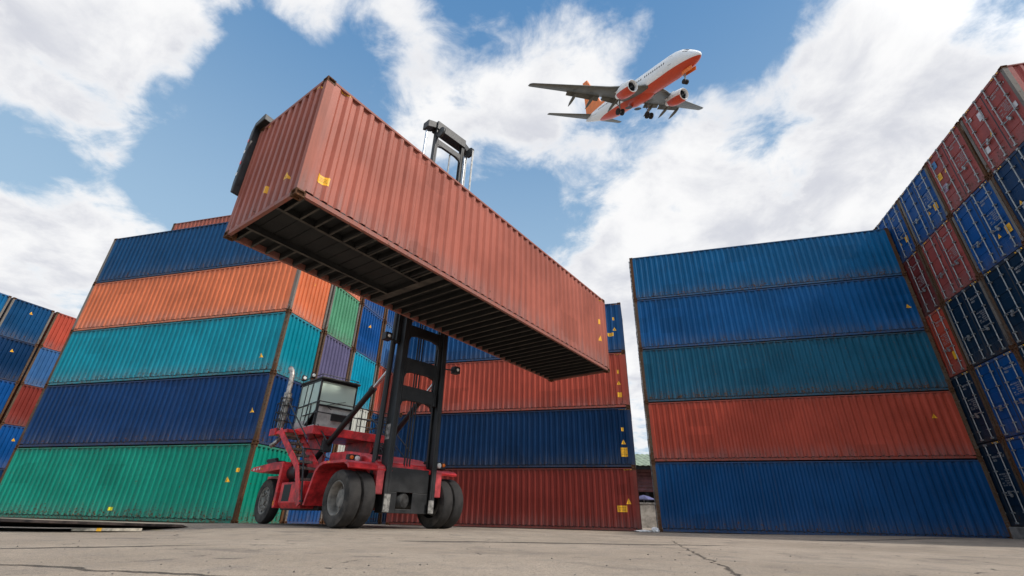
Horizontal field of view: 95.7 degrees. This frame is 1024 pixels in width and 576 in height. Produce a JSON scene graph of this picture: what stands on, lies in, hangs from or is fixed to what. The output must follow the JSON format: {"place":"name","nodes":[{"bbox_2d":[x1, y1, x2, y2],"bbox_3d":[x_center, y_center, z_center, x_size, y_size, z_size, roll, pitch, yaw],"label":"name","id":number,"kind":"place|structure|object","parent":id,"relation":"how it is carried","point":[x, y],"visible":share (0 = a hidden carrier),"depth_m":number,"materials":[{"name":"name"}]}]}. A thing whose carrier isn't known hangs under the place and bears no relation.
{"place":"outdoors","nodes":[
{"label":"outdoors","id":0,"kind":"place"},
{"bbox_2d":[0,517,1023,575],"bbox_3d":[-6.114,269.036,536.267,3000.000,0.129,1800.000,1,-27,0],"label":"ground","id":1,"kind":"structure","parent":0,"point":[191,548],"depth_m":5.49,"materials":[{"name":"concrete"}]},
{"bbox_2d":[0,518,186,527],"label":"steel plate","id":2,"kind":"object","parent":1,"relation":"on","point":[39,523],"visible":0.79,"depth_m":8.55,"materials":[{"name":"black metal"}]},
{"bbox_2d":[71,528,141,530],"bbox_3d":[-7.250,4.335,8.315,1.000,0.049,0.068,20,-32,-32],"label":"wood batten","id":3,"kind":"object","parent":1,"relation":"on","point":[106,529],"visible":1,"depth_m":8.29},
{"bbox_2d":[0,443,296,522],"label":"shipping container","id":4,"kind":"object","parent":1,"relation":"on","point":[216,483],"visible":0.92,"depth_m":17.96,"materials":[{"name":"metal"}]},
{"bbox_2d":[15,372,301,451],"bbox_3d":[-15.328,5.711,20.473,12.490,2.718,2.446,-6,-27,13],"label":"shipping container","id":5,"kind":"object","parent":4,"relation":"on","point":[234,409],"visible":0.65,"depth_m":19.22,"materials":[{"name":"metal"}]},
{"bbox_2d":[44,311,323,385],"bbox_3d":[-15.274,3.292,21.676,12.490,2.679,2.446,-6,-27,13],"label":"shipping container","id":6,"kind":"object","parent":5,"relation":"on","point":[279,343],"visible":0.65,"depth_m":20.44,"materials":[{"name":"metal"}]},
{"bbox_2d":[70,261,332,331],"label":"shipping container","id":7,"kind":"object","parent":6,"relation":"on","point":[265,288],"visible":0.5,"depth_m":21.66,"materials":[{"name":"metal"}]},
{"bbox_2d":[93,222,277,283],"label":"shipping container","id":8,"kind":"object","parent":7,"relation":"on","point":[197,248],"visible":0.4,"depth_m":23.42,"materials":[{"name":"metal"}]},
{"bbox_2d":[282,452,328,523],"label":"shipping container","id":9,"kind":"object","parent":1,"relation":"on","point":[300,517],"visible":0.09,"depth_m":19.49,"materials":[{"name":"metal"}]},
{"bbox_2d":[298,442,335,458],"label":"shipping container","id":10,"kind":"object","parent":9,"relation":"on","point":[332,451],"visible":0.02,"depth_m":21.58,"materials":[{"name":"metal"}]},
{"bbox_2d":[314,332,352,380],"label":"shipping container","id":11,"kind":"object","parent":10,"relation":"on","point":[334,357],"visible":0.07,"depth_m":22.49,"materials":[{"name":"metal"}]},
{"bbox_2d":[323,285,360,348],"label":"shipping container","id":12,"kind":"object","parent":11,"relation":"on","point":[342,318],"visible":0.14,"depth_m":23.58,"materials":[{"name":"metal"}]},
{"bbox_2d":[343,289,361,302],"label":"shipping container","id":13,"kind":"object","parent":12,"relation":"on","point":[358,298],"visible":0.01,"depth_m":24.88,"materials":[{"name":"metal"}]},
{"bbox_2d":[171,215,230,229],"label":"shipping container","id":14,"kind":"object","parent":13,"relation":"on","point":[202,222],"visible":0.07,"depth_m":27.95,"materials":[{"name":"metal"}]},
{"bbox_2d":[230,114,473,528],"bbox_3d":[-5.185,0.561,16.101,8.554,13.733,12.328,-16,-32,31],"label":"container handler","id":15,"kind":"object","parent":1,"relation":"on","point":[358,480],"visible":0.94,"depth_m":13.55,"materials":[{"name":"metal"}]},
{"bbox_2d":[223,75,609,381],"bbox_3d":[-1.018,-0.248,13.271,2.446,2.810,12.118,-17,-32,32],"label":"shipping container","id":16,"kind":"object","parent":15,"relation":"hanging from","point":[342,188],"visible":1,"depth_m":10.21,"materials":[{"name":"metal"}]},
{"bbox_2d":[365,511,380,523],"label":"shipping container","id":17,"kind":"object","parent":1,"relation":"on","point":[373,518],"visible":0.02,"depth_m":24.55,"materials":[{"name":"metal"}]},
{"bbox_2d":[367,412,385,435],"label":"shipping container","id":18,"kind":"object","parent":17,"relation":"on","point":[374,416],"visible":0.02,"depth_m":25.37,"materials":[{"name":"metal"}]},
{"bbox_2d":[370,365,392,416],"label":"shipping container","id":19,"kind":"object","parent":18,"relation":"on","point":[377,397],"visible":0.06,"depth_m":26.35,"materials":[{"name":"metal"}]},
{"bbox_2d":[378,322,396,372],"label":"shipping container","id":20,"kind":"object","parent":19,"relation":"on","point":[383,353],"visible":0.08,"depth_m":27.43,"materials":[{"name":"metal"}]},
{"bbox_2d":[384,308,394,326],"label":"shipping container","id":21,"kind":"object","parent":20,"relation":"on","point":[389,317],"visible":0.02,"depth_m":28.22,"materials":[{"name":"metal"}]},
{"bbox_2d":[379,513,386,523],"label":"shipping container","id":22,"kind":"object","parent":1,"relation":"on","point":[383,516],"visible":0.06,"depth_m":25.42,"materials":[{"name":"metal"}]},
{"bbox_2d":[385,467,641,530],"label":"shipping container","id":23,"kind":"object","parent":1,"relation":"on","point":[583,498],"visible":0.8,"depth_m":21.47,"materials":[{"name":"metal"}]},
{"bbox_2d":[394,407,636,470],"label":"shipping container","id":24,"kind":"object","parent":23,"relation":"on","point":[590,438],"visible":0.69,"depth_m":22.88,"materials":[{"name":"metal"}]},
{"bbox_2d":[399,352,631,416],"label":"shipping container","id":25,"kind":"object","parent":24,"relation":"on","point":[489,386],"visible":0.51,"depth_m":24.09,"materials":[{"name":"metal"}]},
{"bbox_2d":[407,302,626,364],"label":"shipping container","id":26,"kind":"object","parent":25,"relation":"on","point":[458,351],"visible":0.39,"depth_m":25.72,"materials":[{"name":"metal"}]},
{"bbox_2d":[635,454,655,502],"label":"storage shed","id":27,"kind":"structure","parent":1,"relation":"on","point":[644,477],"depth_m":42.90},
{"bbox_2d":[639,495,653,499],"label":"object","id":28,"kind":"object","parent":1,"relation":"on","point":[643,497],"visible":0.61,"depth_m":37.54,"materials":[{"name":"fabric"}]},
{"bbox_2d":[650,459,1012,538],"bbox_3d":[12.685,9.144,20.115,12.577,2.844,2.446,-6,-28,15],"label":"shipping container","id":29,"kind":"object","parent":1,"relation":"on","point":[939,498],"visible":0.94,"depth_m":18.91,"materials":[{"name":"metal"}]},
{"bbox_2d":[650,464,657,527],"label":"door","id":30,"kind":"structure","parent":29,"relation":"in","point":[650,464],"depth_m":20.96,"materials":[{"name":"paint"}]},
{"bbox_2d":[644,390,982,463],"bbox_3d":[12.733,6.664,21.371,12.577,2.710,2.446,-6,-28,15],"label":"shipping container","id":31,"kind":"object","parent":29,"relation":"on","point":[904,426],"visible":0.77,"depth_m":20.16,"materials":[{"name":"metal"}]},
{"bbox_2d":[644,405,650,462],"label":"door","id":32,"kind":"structure","parent":31,"relation":"in","point":[644,405],"depth_m":22.16,"materials":[{"name":"red paint"}]},
{"bbox_2d":[638,330,953,404],"bbox_3d":[12.784,4.252,22.584,12.577,2.682,2.446,-6,-28,15],"label":"shipping container","id":33,"kind":"object","parent":31,"relation":"on","point":[905,362],"visible":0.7,"depth_m":21.38,"materials":[{"name":"metal"}]},
{"bbox_2d":[638,353,644,404],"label":"door","id":34,"kind":"structure","parent":33,"relation":"in","point":[638,353],"depth_m":23.35,"materials":[{"name":"paint"}]},
{"bbox_2d":[633,275,929,356],"bbox_3d":[12.848,1.809,23.814,12.577,2.783,2.446,-6,-28,15],"label":"shipping container","id":35,"kind":"object","parent":33,"relation":"on","point":[884,305],"visible":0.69,"depth_m":22.62,"materials":[{"name":"metal"}]},
{"bbox_2d":[633,304,638,352],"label":"door","id":36,"kind":"structure","parent":35,"relation":"in","point":[633,304],"depth_m":24.64,"materials":[{"name":"paint"}]},
{"bbox_2d":[629,228,906,303],"bbox_3d":[12.902,-0.619,25.034,12.577,2.643,2.446,-6,-28,15],"label":"shipping container","id":37,"kind":"object","parent":35,"relation":"on","point":[868,254],"visible":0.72,"depth_m":23.85,"materials":[{"name":"metal"}]},
{"bbox_2d":[629,262,633,303],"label":"door","id":38,"kind":"structure","parent":37,"relation":"in","point":[629,262],"depth_m":25.91,"materials":[{"name":"blue paint"}]},
{"bbox_2d":[1009,527,1023,538],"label":"concrete plinth","id":39,"kind":"structure","parent":1,"relation":"on","point":[1017,532],"depth_m":16.70,"materials":[{"name":"grey concrete"}]},
{"bbox_2d":[977,439,1023,525],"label":"shipping container","id":40,"kind":"object","parent":39,"relation":"on","point":[1009,488],"visible":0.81,"depth_m":17.21,"materials":[{"name":"metal"}]},
{"bbox_2d":[950,369,1001,444],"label":"shipping container","id":41,"kind":"object","parent":40,"relation":"on","point":[977,412],"visible":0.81,"depth_m":18.36,"materials":[{"name":"metal"}]},
{"bbox_2d":[925,305,970,377],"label":"shipping container","id":42,"kind":"object","parent":41,"relation":"on","point":[949,348],"visible":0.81,"depth_m":19.61,"materials":[{"name":"metal"}]},
{"bbox_2d":[903,248,942,316],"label":"shipping container","id":43,"kind":"object","parent":42,"relation":"on","point":[923,285],"visible":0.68,"depth_m":20.86,"materials":[{"name":"metal"}]},
{"bbox_2d":[875,200,917,263],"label":"shipping container","id":44,"kind":"object","parent":43,"relation":"on","point":[894,221],"visible":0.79,"depth_m":22.16,"materials":[{"name":"metal"}]},
{"bbox_2d":[877,217,902,260],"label":"door","id":45,"kind":"structure","parent":44,"relation":"in","point":[885,224],"depth_m":22.95,"materials":[{"name":"paint"}]},
{"bbox_2d":[886,204,914,257],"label":"door","id":46,"kind":"structure","parent":44,"relation":"in","point":[895,219],"depth_m":22.10,"materials":[{"name":"paint"}]},
{"bbox_2d":[904,264,925,313],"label":"door","id":47,"kind":"structure","parent":43,"relation":"in","point":[905,267],"depth_m":21.47,"materials":[{"name":"paint"}]},
{"bbox_2d":[906,252,938,311],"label":"door","id":48,"kind":"structure","parent":43,"relation":"in","point":[927,294],"depth_m":20.85,"materials":[{"name":"paint"}]},
{"bbox_2d":[926,319,950,374],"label":"door","id":49,"kind":"structure","parent":42,"relation":"in","point":[928,323],"depth_m":20.21,"materials":[{"name":"red paint"}]},
{"bbox_2d":[928,309,965,373],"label":"door","id":50,"kind":"structure","parent":42,"relation":"in","point":[944,335],"depth_m":19.61,"materials":[{"name":"red paint"}]},
{"bbox_2d":[950,380,977,440],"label":"door","id":51,"kind":"structure","parent":41,"relation":"in","point":[953,383],"depth_m":18.98,"materials":[{"name":"paint"}]},
{"bbox_2d":[954,372,996,440],"bbox_3d":[18.333,4.678,18.363,0.145,2.563,1.166,-6,-27,13],"label":"door","id":52,"kind":"structure","parent":41,"relation":"in","point":[979,417],"depth_m":18.36,"materials":[{"name":"paint"}]},
{"bbox_2d":[978,447,1011,520],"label":"door","id":53,"kind":"structure","parent":40,"relation":"in","point":[980,449],"depth_m":17.72,"materials":[{"name":"paint"}]},
{"bbox_2d":[983,442,1023,523],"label":"door","id":54,"kind":"structure","parent":40,"relation":"in","point":[1007,482],"depth_m":17.15,"materials":[{"name":"paint"}]},
{"bbox_2d":[1002,434,1023,487],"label":"shipping container","id":55,"kind":"object","parent":39,"relation":"on","point":[1014,445],"visible":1,"depth_m":16.55,"materials":[{"name":"metal"}]},
{"bbox_2d":[971,348,1023,438],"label":"shipping container","id":56,"kind":"object","parent":55,"relation":"on","point":[1000,379],"visible":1,"depth_m":16.85,"materials":[{"name":"metal"}]},
{"bbox_2d":[943,277,1013,367],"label":"shipping container","id":57,"kind":"object","parent":56,"relation":"on","point":[982,335],"visible":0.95,"depth_m":17.82,"materials":[{"name":"metal"}]},
{"bbox_2d":[919,217,979,302],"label":"shipping container","id":58,"kind":"object","parent":57,"relation":"on","point":[951,267],"visible":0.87,"depth_m":19.07,"materials":[{"name":"metal"}]},
{"bbox_2d":[897,165,949,247],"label":"shipping container","id":59,"kind":"object","parent":58,"relation":"on","point":[925,212],"visible":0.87,"depth_m":20.35,"materials":[{"name":"metal"}]},
{"bbox_2d":[899,186,930,242],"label":"door","id":60,"kind":"structure","parent":59,"relation":"in","point":[915,214],"depth_m":20.88,"materials":[{"name":"paint"}]},
{"bbox_2d":[911,170,945,228],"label":"door","id":61,"kind":"structure","parent":59,"relation":"in","point":[926,195],"depth_m":19.93,"materials":[{"name":"paint"}]},
{"bbox_2d":[921,236,957,298],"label":"door","id":62,"kind":"structure","parent":58,"relation":"in","point":[943,276],"depth_m":19.63,"materials":[{"name":"red paint"}]},
{"bbox_2d":[935,222,975,287],"bbox_3d":[17.833,-1.377,18.678,0.145,2.656,1.166,-6,-27,13],"label":"door","id":63,"kind":"structure","parent":58,"relation":"in","point":[949,243],"depth_m":18.68,"materials":[{"name":"red paint"}]},
{"bbox_2d":[946,295,988,363],"bbox_3d":[18.060,1.645,18.457,0.145,2.671,1.166,-6,-27,13],"label":"door","id":64,"kind":"structure","parent":57,"relation":"in","point":[973,344],"depth_m":18.40,"materials":[{"name":"paint"}]},
{"bbox_2d":[962,283,1007,354],"bbox_3d":[17.766,1.127,17.437,0.145,2.671,1.166,-6,-27,13],"label":"door","id":65,"kind":"structure","parent":57,"relation":"in","point":[990,331],"depth_m":17.43,"materials":[{"name":"paint"}]},
{"bbox_2d":[975,362,1022,434],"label":"door","id":66,"kind":"structure","parent":56,"relation":"in","point":[1006,416],"depth_m":17.15,"materials":[{"name":"paint"}]},
{"bbox_2d":[994,352,1023,425],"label":"door","id":67,"kind":"structure","parent":56,"relation":"in","point":[1011,374],"depth_m":16.40,"materials":[{"name":"paint"}]},
{"bbox_2d":[1006,436,1023,480],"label":"door","id":68,"kind":"structure","parent":55,"relation":"in","point":[1016,447],"depth_m":16.49,"materials":[{"name":"paint"}]},
{"bbox_2d":[0,0,1023,453],"label":"sky","id":69,"kind":"structure","parent":0,"point":[119,118],"materials":[{"name":"blue"}]},
{"bbox_2d":[528,49,702,122],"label":"airliner","id":70,"kind":"object","parent":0,"point":[648,90],"visible":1,"depth_m":80.55,"materials":[{"name":"paint"}]},
{"bbox_2d":[634,530,651,531],"bbox_3d":[5.490,10.194,19.451,0.749,0.085,0.479,1,-27,0],"label":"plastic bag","id":71,"kind":"object","parent":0,"point":[642,531],"visible":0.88,"depth_m":19.31,"materials":[{"name":"white plastic"}]},
{"bbox_2d":[640,502,657,527],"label":"boundary wall","id":72,"kind":"structure","parent":0,"point":[648,514],"depth_m":36.01,"materials":[{"name":"concrete"}]},
{"bbox_2d":[651,527,659,531],"bbox_3d":[5.992,10.107,19.392,0.338,0.207,0.332,23,-34,-36],"label":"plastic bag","id":73,"kind":"object","parent":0,"point":[655,529],"visible":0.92,"depth_m":19.30,"materials":[{"name":"white plastic"}]},
{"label":"shipping container","id":74,"kind":"object","parent":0,"visible":0},
{"bbox_2d":[334,409,369,451],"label":"shipping container","id":75,"kind":"object","parent":74,"relation":"on","point":[365,415],"visible":0.05,"depth_m":24.08,"materials":[{"name":"metal"}]},
{"bbox_2d":[347,350,377,410],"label":"shipping container","id":76,"kind":"object","parent":75,"relation":"on","point":[362,370],"visible":0.07,"depth_m":24.77,"materials":[{"name":"metal"}]},
{"bbox_2d":[353,304,383,363],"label":"shipping container","id":77,"kind":"object","parent":76,"relation":"on","point":[368,337],"visible":0.16,"depth_m":25.80,"materials":[{"name":"metal"}]},
{"bbox_2d":[361,298,385,320],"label":"shipping container","id":78,"kind":"object","parent":77,"relation":"on","point":[378,310],"visible":0.02,"depth_m":26.75,"materials":[{"name":"metal"}]},
{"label":"shipping container","id":79,"kind":"object","parent":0,"visible":0},
{"bbox_2d":[989,142,1023,236],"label":"shipping container","id":80,"kind":"object","parent":79,"relation":"on","point":[1006,176],"visible":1,"depth_m":15.61,"materials":[{"name":"metal"}]},
{"bbox_2d":[958,62,1023,174],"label":"shipping container","id":81,"kind":"object","parent":80,"relation":"on","point":[991,120],"visible":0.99,"depth_m":15.98,"materials":[{"name":"metal"}]},
{"bbox_2d":[962,98,1010,169],"bbox_3d":[16.938,-5.507,16.620,0.145,2.585,1.166,-6,-27,13],"label":"door","id":82,"kind":"structure","parent":81,"relation":"in","point":[979,131],"depth_m":16.55,"materials":[{"name":"red paint"}]},
{"bbox_2d":[980,72,1023,146],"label":"door","id":83,"kind":"structure","parent":81,"relation":"in","point":[999,97],"depth_m":15.65,"materials":[{"name":"red paint"}]},
{"bbox_2d":[994,155,1023,228],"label":"door","id":84,"kind":"structure","parent":80,"relation":"in","point":[1010,178],"depth_m":15.60,"materials":[{"name":"blue paint"}]},
{"bbox_2d":[1015,147,1023,167],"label":"door","id":85,"kind":"structure","parent":80,"relation":"in","point":[1020,155],"depth_m":15.21,"materials":[{"name":"blue paint"}]},
{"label":"shipping container","id":86,"kind":"object","parent":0,"visible":0},
{"bbox_2d":[1014,344,1023,367],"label":"shipping container","id":87,"kind":"object","parent":86,"relation":"on","point":[1019,349],"visible":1,"depth_m":15.94,"materials":[{"name":"metal"}]},
{"bbox_2d":[980,244,1023,346],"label":"shipping container","id":88,"kind":"object","parent":87,"relation":"on","point":[1003,281],"visible":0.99,"depth_m":16.18,"materials":[{"name":"metal"}]},
{"bbox_2d":[950,177,1023,275],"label":"shipping container","id":89,"kind":"object","parent":88,"relation":"on","point":[989,232],"visible":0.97,"depth_m":16.92,"materials":[{"name":"metal"}]},
{"bbox_2d":[924,121,988,215],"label":"shipping container","id":90,"kind":"object","parent":89,"relation":"on","point":[956,170],"visible":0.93,"depth_m":18.14,"materials":[{"name":"metal"}]},
{"bbox_2d":[927,147,965,209],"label":"door","id":91,"kind":"structure","parent":90,"relation":"in","point":[955,193],"depth_m":18.69,"materials":[{"name":"red paint"}]},
{"bbox_2d":[941,127,983,192],"bbox_3d":[17.254,-4.923,17.770,0.145,2.585,1.166,-6,-27,13],"label":"door","id":92,"kind":"structure","parent":90,"relation":"in","point":[955,147],"depth_m":17.76,"materials":[{"name":"red paint"}]},
{"bbox_2d":[954,201,998,270],"bbox_3d":[17.504,-1.956,17.538,0.145,2.656,1.166,-6,-27,13],"label":"door","id":93,"kind":"structure","parent":89,"relation":"in","point":[981,246],"depth_m":17.48,"materials":[{"name":"paint"}]},
{"bbox_2d":[970,182,1020,255],"bbox_3d":[17.213,-2.474,16.519,0.145,2.656,1.166,-6,-27,13],"label":"door","id":94,"kind":"structure","parent":89,"relation":"in","point":[989,208],"depth_m":16.53,"materials":[{"name":"paint"}]},
{"bbox_2d":[984,265,1023,342],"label":"door","id":95,"kind":"structure","parent":88,"relation":"in","point":[1007,299],"depth_m":16.31,"materials":[{"name":"paint"}]},
{"bbox_2d":[1004,249,1023,300],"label":"door","id":96,"kind":"structure","parent":88,"relation":"in","point":[1015,266],"depth_m":15.77,"materials":[{"name":"paint"}]},
{"bbox_2d":[1018,345,1023,359],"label":"door","id":97,"kind":"structure","parent":87,"relation":"in","point":[1021,350],"depth_m":15.88,"materials":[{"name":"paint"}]},
{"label":"shipping container","id":98,"kind":"object","parent":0,"visible":0},
{"bbox_2d":[0,293,11,316],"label":"shipping container","id":99,"kind":"object","parent":98,"relation":"on","point":[4,300],"visible":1,"depth_m":31.26,"materials":[{"name":"metal"}]},
{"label":"shipping container","id":100,"kind":"object","parent":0,"visible":0},
{"bbox_2d":[0,379,18,418],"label":"shipping container","id":101,"kind":"object","parent":100,"relation":"on","point":[7,389],"visible":1,"depth_m":30.80,"materials":[{"name":"metal"}]},
{"bbox_2d":[0,336,36,382],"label":"shipping container","id":102,"kind":"object","parent":101,"relation":"on","point":[16,356],"visible":0.94,"depth_m":31.40,"materials":[{"name":"metal"}]},
{"bbox_2d":[0,297,54,345],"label":"shipping container","id":103,"kind":"object","parent":102,"relation":"on","point":[24,321],"visible":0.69,"depth_m":32.18,"materials":[{"name":"metal"}]},
{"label":"shipping container","id":104,"kind":"object","parent":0,"visible":0},
{"bbox_2d":[0,423,24,468],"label":"shipping container","id":105,"kind":"object","parent":104,"relation":"on","point":[10,435],"visible":0.41,"depth_m":30.60,"materials":[{"name":"metal"}]},
{"bbox_2d":[0,383,42,426],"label":"shipping container","id":106,"kind":"object","parent":105,"relation":"on","point":[21,405],"visible":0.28,"depth_m":31.50,"materials":[{"name":"metal"}]},
{"bbox_2d":[19,346,59,387],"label":"shipping container","id":107,"kind":"object","parent":106,"relation":"on","point":[40,366],"visible":0.28,"depth_m":32.68,"materials":[{"name":"metal"}]},
{"bbox_2d":[37,312,76,351],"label":"shipping container","id":108,"kind":"object","parent":107,"relation":"on","point":[57,331],"visible":0.17,"depth_m":33.88,"materials":[{"name":"metal"}]}
]}

